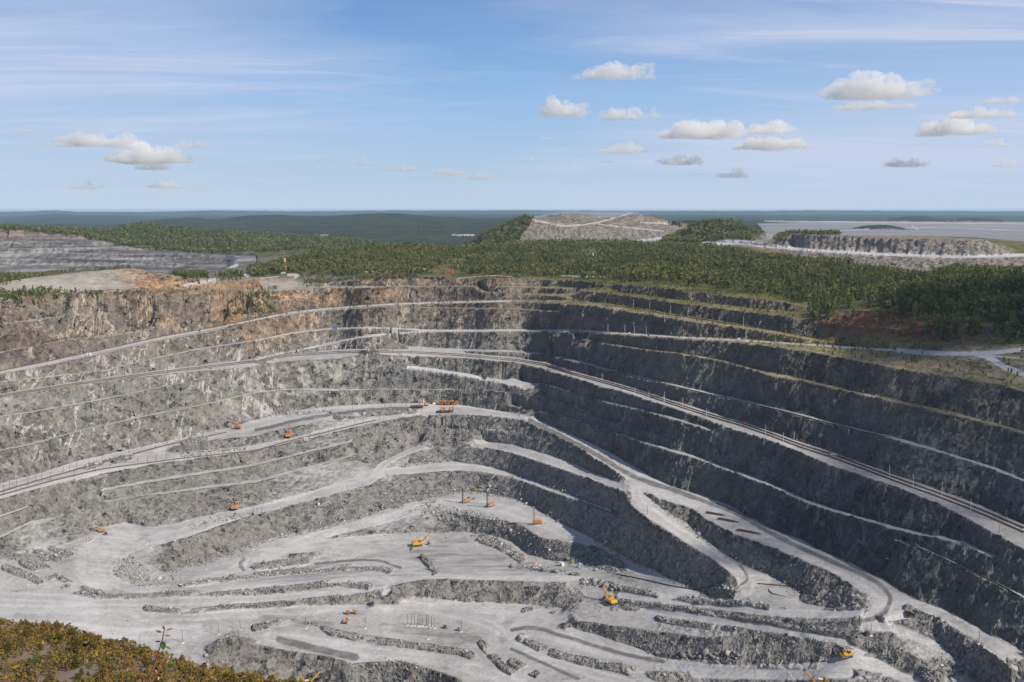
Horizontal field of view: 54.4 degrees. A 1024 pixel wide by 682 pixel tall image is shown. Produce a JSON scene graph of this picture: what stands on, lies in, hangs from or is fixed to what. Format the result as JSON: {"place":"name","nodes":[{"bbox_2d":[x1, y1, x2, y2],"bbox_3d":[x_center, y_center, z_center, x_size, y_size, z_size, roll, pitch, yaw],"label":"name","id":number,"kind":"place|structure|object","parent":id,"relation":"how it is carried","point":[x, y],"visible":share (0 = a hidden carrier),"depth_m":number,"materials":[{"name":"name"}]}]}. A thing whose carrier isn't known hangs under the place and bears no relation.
{"place":"outdoors","nodes":[
{"label":"outdoors","id":0,"kind":"place"},
{"bbox_2d":[0,210,1023,681],"bbox_3d":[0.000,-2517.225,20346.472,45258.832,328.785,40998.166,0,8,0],"label":"terrain","id":1,"kind":"structure","parent":0,"point":[806,514],"depth_m":965.26,"materials":[{"name":"grey stone"}]},
{"bbox_2d":[3,664,9,674],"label":"birch tree","id":2,"kind":"object","parent":1,"relation":"on","point":[6,668],"visible":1,"depth_m":160.32,"materials":[{"name":"green plant"}]},
{"bbox_2d":[2,639,13,653],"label":"pine tree","id":3,"kind":"object","parent":1,"relation":"on","point":[6,645],"visible":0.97,"depth_m":188.16,"materials":[{"name":"green plant"}]},
{"bbox_2d":[21,629,29,635],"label":"pine tree","id":4,"kind":"object","parent":1,"relation":"on","point":[25,633],"visible":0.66,"depth_m":211.70,"materials":[{"name":"green plant"}]},
{"bbox_2d":[30,654,41,671],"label":"birch tree","id":5,"kind":"object","parent":1,"relation":"on","point":[35,660],"visible":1,"depth_m":158.45,"materials":[{"name":"green plant"}]},
{"bbox_2d":[37,642,43,650],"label":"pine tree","id":6,"kind":"object","parent":1,"relation":"on","point":[40,647],"visible":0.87,"depth_m":189.22,"materials":[{"name":"green plant"}]},
{"bbox_2d":[45,671,56,681],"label":"pine tree","id":7,"kind":"object","parent":1,"relation":"on","point":[51,676],"visible":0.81,"depth_m":153.13,"materials":[{"name":"green plant"}]},
{"bbox_2d":[54,619,60,629],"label":"pine tree","id":8,"kind":"object","parent":1,"relation":"on","point":[56,624],"visible":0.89,"depth_m":219.26,"materials":[{"name":"green plant"}]},
{"bbox_2d":[54,632,63,643],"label":"pine tree","id":9,"kind":"object","parent":1,"relation":"on","point":[59,636],"visible":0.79,"depth_m":194.85,"materials":[{"name":"green plant"}]},
{"bbox_2d":[64,625,78,636],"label":"pine tree","id":10,"kind":"object","parent":1,"relation":"on","point":[70,632],"visible":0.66,"depth_m":202.19,"materials":[{"name":"green plant"}]},
{"bbox_2d":[68,652,81,669],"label":"pine tree","id":11,"kind":"object","parent":1,"relation":"on","point":[76,659],"visible":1,"depth_m":162.14,"materials":[{"name":"green plant"}]},
{"bbox_2d":[70,635,84,652],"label":"pine tree","id":12,"kind":"object","parent":1,"relation":"on","point":[77,643],"visible":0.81,"depth_m":184.70,"materials":[{"name":"green plant"}]},
{"bbox_2d":[72,672,83,681],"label":"pine tree","id":13,"kind":"object","parent":1,"relation":"on","point":[77,677],"visible":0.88,"depth_m":146.64,"materials":[{"name":"green plant"}]},
{"bbox_2d":[78,667,84,675],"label":"pine tree","id":14,"kind":"object","parent":1,"relation":"on","point":[81,671],"visible":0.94,"depth_m":158.67,"materials":[{"name":"green plant"}]},
{"bbox_2d":[83,632,90,640],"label":"pine tree","id":15,"kind":"object","parent":1,"relation":"on","point":[87,634],"visible":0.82,"depth_m":195.52,"materials":[{"name":"green plant"}]},
{"bbox_2d":[84,661,92,676],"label":"birch tree","id":16,"kind":"object","parent":1,"relation":"on","point":[88,665],"visible":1,"depth_m":155.10,"materials":[{"name":"green plant"}]},
{"bbox_2d":[87,633,100,649],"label":"pine tree","id":17,"kind":"object","parent":1,"relation":"on","point":[92,642],"visible":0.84,"depth_m":186.90,"materials":[{"name":"green plant"}]},
{"bbox_2d":[90,524,105,532],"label":"rope shovel","id":18,"kind":"object","parent":1,"relation":"on","point":[100,530],"visible":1,"depth_m":929.83,"materials":[{"name":"metal"}]},
{"bbox_2d":[93,660,113,679],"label":"pine tree","id":19,"kind":"object","parent":1,"relation":"on","point":[102,671],"visible":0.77,"depth_m":152.77,"materials":[{"name":"green plant"}]},
{"bbox_2d":[108,639,114,647],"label":"pine tree","id":20,"kind":"object","parent":1,"relation":"on","point":[111,644],"visible":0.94,"depth_m":184.78,"materials":[{"name":"green plant"}]},
{"bbox_2d":[0,432,226,491],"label":"railway track","id":21,"kind":"structure","parent":1,"relation":"on","point":[103,462],"depth_m":1029.63,"materials":[{"name":"metal"}]},
{"bbox_2d":[118,641,128,652],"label":"pine tree","id":22,"kind":"object","parent":1,"relation":"on","point":[123,645],"visible":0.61,"depth_m":177.87,"materials":[{"name":"green plant"}]},
{"bbox_2d":[123,672,130,680],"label":"birch tree","id":23,"kind":"object","parent":1,"relation":"on","point":[127,674],"visible":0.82,"depth_m":143.59,"materials":[{"name":"green plant"}]},
{"bbox_2d":[138,647,147,657],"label":"pine tree","id":24,"kind":"object","parent":1,"relation":"on","point":[141,651],"visible":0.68,"depth_m":169.83,"materials":[{"name":"green plant"}]},
{"bbox_2d":[123,626,175,681],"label":"poplar sapling","id":25,"kind":"object","parent":1,"relation":"on","point":[163,646],"visible":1,"depth_m":4.84,"materials":[{"name":"green plant"}]},
{"bbox_2d":[0,618,310,681],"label":"ground brush","id":26,"kind":"object","parent":1,"relation":"on","point":[56,657],"visible":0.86,"depth_m":165.90,"materials":[{"name":"green plant"}]},
{"bbox_2d":[154,653,162,664],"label":"pine tree","id":27,"kind":"object","parent":1,"relation":"on","point":[159,658],"visible":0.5,"depth_m":163.96,"materials":[{"name":"green plant"}]},
{"bbox_2d":[165,673,171,681],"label":"birch tree","id":28,"kind":"object","parent":1,"relation":"on","point":[167,679],"visible":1,"depth_m":134.01,"materials":[{"name":"green plant"}]},
{"bbox_2d":[177,654,185,661],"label":"pine tree","id":29,"kind":"object","parent":1,"relation":"on","point":[181,657],"visible":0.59,"depth_m":162.32,"materials":[{"name":"green plant"}]},
{"bbox_2d":[0,420,375,495],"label":"railway track","id":30,"kind":"structure","parent":1,"relation":"on","point":[176,459],"depth_m":1052.19,"materials":[{"name":"metal"}]},
{"bbox_2d":[0,303,386,370],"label":"railway track","id":31,"kind":"structure","parent":1,"relation":"on","point":[173,334],"depth_m":1288.86,"materials":[{"name":"metal"}]},
{"bbox_2d":[228,672,235,681],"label":"pine tree","id":32,"kind":"object","parent":1,"relation":"on","point":[231,677],"visible":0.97,"depth_m":132.77,"materials":[{"name":"green plant"}]},
{"bbox_2d":[231,494,238,509],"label":"rope shovel","id":33,"kind":"object","parent":1,"relation":"on","point":[235,505],"visible":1,"depth_m":999.18,"materials":[{"name":"metal"}]},
{"bbox_2d":[227,418,242,429],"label":"rope shovel","id":34,"kind":"object","parent":1,"relation":"on","point":[237,426],"visible":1,"depth_m":1166.14,"materials":[{"name":"metal"}]},
{"bbox_2d":[285,424,291,437],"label":"rope shovel","id":35,"kind":"object","parent":1,"relation":"on","point":[289,434],"visible":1,"depth_m":1149.41,"materials":[{"name":"metal"}]},
{"bbox_2d":[299,669,323,681],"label":"rope shovel","id":36,"kind":"object","parent":1,"relation":"on","point":[316,676],"visible":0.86,"depth_m":691.53,"materials":[{"name":"metal"}]},
{"bbox_2d":[343,617,349,623],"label":"dump truck","id":37,"kind":"object","parent":1,"relation":"on","point":[346,619],"visible":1,"depth_m":758.98,"materials":[{"name":"metal"}]},
{"bbox_2d":[345,609,356,614],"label":"dump truck","id":38,"kind":"object","parent":1,"relation":"on","point":[348,612],"visible":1,"depth_m":772.87,"materials":[{"name":"metal"}]},
{"bbox_2d":[410,405,422,407],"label":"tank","id":39,"kind":"object","parent":1,"relation":"on","point":[415,406],"visible":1,"depth_m":1265.15,"materials":[{"name":"metal"}]},
{"bbox_2d":[0,214,841,256],"bbox_3d":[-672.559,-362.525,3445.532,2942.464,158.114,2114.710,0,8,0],"label":"hill pine forest","id":40,"kind":"object","parent":1,"relation":"on","point":[187,245],"visible":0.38,"depth_m":3315.13,"materials":[{"name":"green plant"}]},
{"bbox_2d":[412,532,430,546],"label":"rope shovel","id":41,"kind":"object","parent":1,"relation":"on","point":[418,543],"visible":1,"depth_m":960.37,"materials":[{"name":"metal"}]},
{"bbox_2d":[439,407,445,412],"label":"haul truck","id":42,"kind":"object","parent":1,"relation":"on","point":[441,409],"visible":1,"depth_m":1248.14,"materials":[{"name":"orange paint"}]},
{"bbox_2d":[445,269,452,273],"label":"brick building","id":43,"kind":"structure","parent":1,"relation":"on","point":[448,271],"depth_m":1716.03,"materials":[{"name":"red brick"}]},
{"bbox_2d":[462,487,470,502],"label":"drill rig","id":44,"kind":"object","parent":1,"relation":"on","point":[466,500],"visible":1,"depth_m":1056.10,"materials":[{"name":"metal"}]},
{"bbox_2d":[486,491,494,506],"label":"drill rig","id":45,"kind":"object","parent":1,"relation":"on","point":[490,504],"visible":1,"depth_m":1035.04,"materials":[{"name":"metal"}]},
{"bbox_2d":[0,385,1014,681],"bbox_3d":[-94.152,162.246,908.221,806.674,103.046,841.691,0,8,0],"label":"rubble","id":46,"kind":"object","parent":1,"relation":"on","point":[302,561],"visible":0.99,"depth_m":856.39,"materials":[{"name":"grey stone"}]},
{"bbox_2d":[0,229,1023,339],"bbox_3d":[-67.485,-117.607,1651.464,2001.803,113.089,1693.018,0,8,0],"label":"pine forest","id":47,"kind":"object","parent":1,"relation":"on","point":[858,275],"visible":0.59,"depth_m":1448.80,"materials":[{"name":"green plant"}]},
{"bbox_2d":[0,266,1023,429],"bbox_3d":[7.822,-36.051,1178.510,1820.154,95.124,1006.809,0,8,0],"label":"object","id":48,"kind":"object","parent":1,"relation":"on","point":[767,310],"visible":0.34,"depth_m":1188.61,"materials":[{"name":"green wood"}]},
{"bbox_2d":[0,351,1023,532],"bbox_3d":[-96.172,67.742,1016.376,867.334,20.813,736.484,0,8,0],"label":"railway track","id":49,"kind":"structure","parent":1,"relation":"on","point":[980,513],"depth_m":1015.52,"materials":[{"name":"metal"}]},
{"bbox_2d":[0,350,1023,528],"bbox_3d":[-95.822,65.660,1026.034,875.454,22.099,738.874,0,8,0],"label":"railway track","id":50,"kind":"structure","parent":1,"relation":"on","point":[975,507],"depth_m":1021.63,"materials":[{"name":"metal"}]},
{"bbox_2d":[1,269,1023,424],"bbox_3d":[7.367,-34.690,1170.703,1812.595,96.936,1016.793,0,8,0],"label":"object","id":51,"kind":"object","parent":1,"relation":"on","point":[854,349],"visible":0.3,"depth_m":1189.40,"materials":[{"name":"green plant"}]},
{"bbox_2d":[533,507,541,524],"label":"drill rig","id":52,"kind":"object","parent":1,"relation":"on","point":[537,521],"visible":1,"depth_m":963.53,"materials":[{"name":"metal"}]},
{"bbox_2d":[602,585,616,604],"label":"rope shovel","id":53,"kind":"object","parent":1,"relation":"on","point":[610,600],"visible":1,"depth_m":761.79,"materials":[{"name":"metal"}]},
{"bbox_2d":[617,573,726,589],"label":"pipeline","id":54,"kind":"object","parent":1,"relation":"on","point":[672,585],"visible":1,"depth_m":765.37,"materials":[{"name":"metal"}]},
{"bbox_2d":[679,651,685,657],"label":"boulder","id":55,"kind":"object","parent":1,"relation":"on","point":[681,653],"visible":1,"depth_m":668.28,"materials":[{"name":"grey stone"}]},
{"bbox_2d":[702,648,708,654],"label":"boulder","id":56,"kind":"object","parent":1,"relation":"on","point":[705,651],"visible":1,"depth_m":661.45,"materials":[{"name":"grey stone"}]},
{"bbox_2d":[606,304,819,338],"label":"railway track","id":57,"kind":"structure","parent":1,"relation":"on","point":[722,322],"depth_m":1109.72,"materials":[{"name":"metal"}]},
{"bbox_2d":[705,511,724,515],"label":"pipe bundle","id":58,"kind":"object","parent":1,"relation":"on","point":[713,513],"visible":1,"depth_m":828.94,"materials":[{"name":"metal"}]},
{"bbox_2d":[717,517,738,522],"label":"pipe bundle","id":59,"kind":"object","parent":1,"relation":"on","point":[724,519],"visible":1,"depth_m":810.89,"materials":[{"name":"metal"}]},
{"bbox_2d":[610,370,885,437],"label":"pipeline","id":60,"kind":"object","parent":1,"relation":"on","point":[755,404],"visible":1,"depth_m":926.83,"materials":[{"name":"metal"}]},
{"bbox_2d":[737,528,759,534],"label":"pipe bundle","id":61,"kind":"object","parent":1,"relation":"on","point":[748,531],"visible":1,"depth_m":782.69,"materials":[{"name":"metal"}]},
{"bbox_2d":[758,572,824,587],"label":"pipeline","id":62,"kind":"object","parent":1,"relation":"on","point":[793,586],"visible":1,"depth_m":708.74,"materials":[{"name":"metal"}]},
{"bbox_2d":[803,669,828,681],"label":"rope shovel","id":63,"kind":"object","parent":1,"relation":"on","point":[810,677],"visible":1,"depth_m":594.67,"materials":[{"name":"metal"}]},
{"bbox_2d":[840,649,853,658],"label":"bulldozer","id":64,"kind":"object","parent":1,"relation":"on","point":[847,654],"visible":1,"depth_m":611.41,"materials":[{"name":"metal"}]},
{"bbox_2d":[868,435,880,460],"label":"pipeline","id":65,"kind":"object","parent":1,"relation":"on","point":[874,448],"visible":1,"depth_m":789.08,"materials":[{"name":"metal"}]},
{"bbox_2d":[882,537,897,570],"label":"pipeline","id":66,"kind":"object","parent":1,"relation":"on","point":[889,552],"visible":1,"depth_m":687.02,"materials":[{"name":"metal"}]},
{"bbox_2d":[888,306,894,320],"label":"birch tree","id":67,"kind":"object","parent":1,"relation":"on","point":[891,312],"visible":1,"depth_m":949.99,"materials":[{"name":"green plant"}]},
{"bbox_2d":[901,284,907,296],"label":"birch tree","id":68,"kind":"object","parent":1,"relation":"on","point":[905,290],"visible":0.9,"depth_m":1003.66,"materials":[{"name":"green plant"}]},
{"bbox_2d":[904,610,913,616],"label":"dump truck","id":69,"kind":"object","parent":1,"relation":"on","point":[908,612],"visible":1,"depth_m":632.50,"materials":[{"name":"metal"}]},
{"bbox_2d":[908,281,914,296],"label":"birch tree","id":70,"kind":"object","parent":1,"relation":"on","point":[912,286],"visible":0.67,"depth_m":1012.63,"materials":[{"name":"green plant"}]},
{"bbox_2d":[911,301,920,314],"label":"birch tree","id":71,"kind":"object","parent":1,"relation":"on","point":[915,305],"visible":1,"depth_m":940.82,"materials":[{"name":"green plant"}]},
{"bbox_2d":[922,312,929,333],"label":"birch tree","id":72,"kind":"object","parent":1,"relation":"on","point":[925,321],"visible":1,"depth_m":911.83,"materials":[{"name":"green plant"}]},
{"bbox_2d":[929,281,936,290],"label":"birch tree","id":73,"kind":"object","parent":1,"relation":"on","point":[933,284],"visible":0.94,"depth_m":1020.38,"materials":[{"name":"green plant"}]},
{"bbox_2d":[933,313,940,322],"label":"birch tree","id":74,"kind":"object","parent":1,"relation":"on","point":[937,317],"visible":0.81,"depth_m":908.79,"materials":[{"name":"green plant"}]},
{"bbox_2d":[947,313,952,324],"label":"birch tree","id":75,"kind":"object","parent":1,"relation":"on","point":[951,318],"visible":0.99,"depth_m":903.36,"materials":[{"name":"green plant"}]},
{"bbox_2d":[955,317,962,333],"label":"birch tree","id":76,"kind":"object","parent":1,"relation":"on","point":[958,323],"visible":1,"depth_m":890.58,"materials":[{"name":"green plant"}]},
{"bbox_2d":[897,538,1022,598],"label":"pipeline","id":77,"kind":"object","parent":1,"relation":"on","point":[1021,597],"visible":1,"depth_m":641.17,"materials":[{"name":"metal"}]},
{"bbox_2d":[958,324,967,342],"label":"birch tree","id":78,"kind":"object","parent":1,"relation":"on","point":[963,331],"visible":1,"depth_m":868.65,"materials":[{"name":"green plant"}]},
{"bbox_2d":[969,324,974,337],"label":"pine tree","id":79,"kind":"object","parent":1,"relation":"on","point":[972,334],"visible":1,"depth_m":871.58,"materials":[{"name":"green plant"}]},
{"bbox_2d":[978,291,985,303],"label":"birch tree","id":80,"kind":"object","parent":1,"relation":"on","point":[982,294],"visible":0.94,"depth_m":939.06,"materials":[{"name":"green plant"}]},
{"bbox_2d":[984,297,991,309],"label":"birch tree","id":81,"kind":"object","parent":1,"relation":"on","point":[988,300],"visible":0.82,"depth_m":920.03,"materials":[{"name":"green plant"}]},
{"bbox_2d":[1006,328,1011,341],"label":"pine tree","id":82,"kind":"object","parent":1,"relation":"on","point":[1008,337],"visible":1,"depth_m":846.80,"materials":[{"name":"green plant"}]},
{"bbox_2d":[1009,664,1017,671],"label":"boulder","id":83,"kind":"object","parent":1,"relation":"on","point":[1014,668],"visible":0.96,"depth_m":563.58,"materials":[{"name":"grey stone"}]},
{"bbox_2d":[1009,311,1017,317],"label":"birch tree","id":84,"kind":"object","parent":1,"relation":"on","point":[1013,314],"visible":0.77,"depth_m":874.49,"materials":[{"name":"green plant"}]},
{"bbox_2d":[0,0,1023,211],"label":"sky","id":85,"kind":"structure","parent":0,"point":[106,105],"materials":[{"name":"blue"}]},
{"bbox_2d":[769,587,787,595],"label":"water","id":86,"kind":"structure","parent":0,"point":[779,591],"depth_m":705.74,"materials":[{"name":"grey liquid"}]}
]}

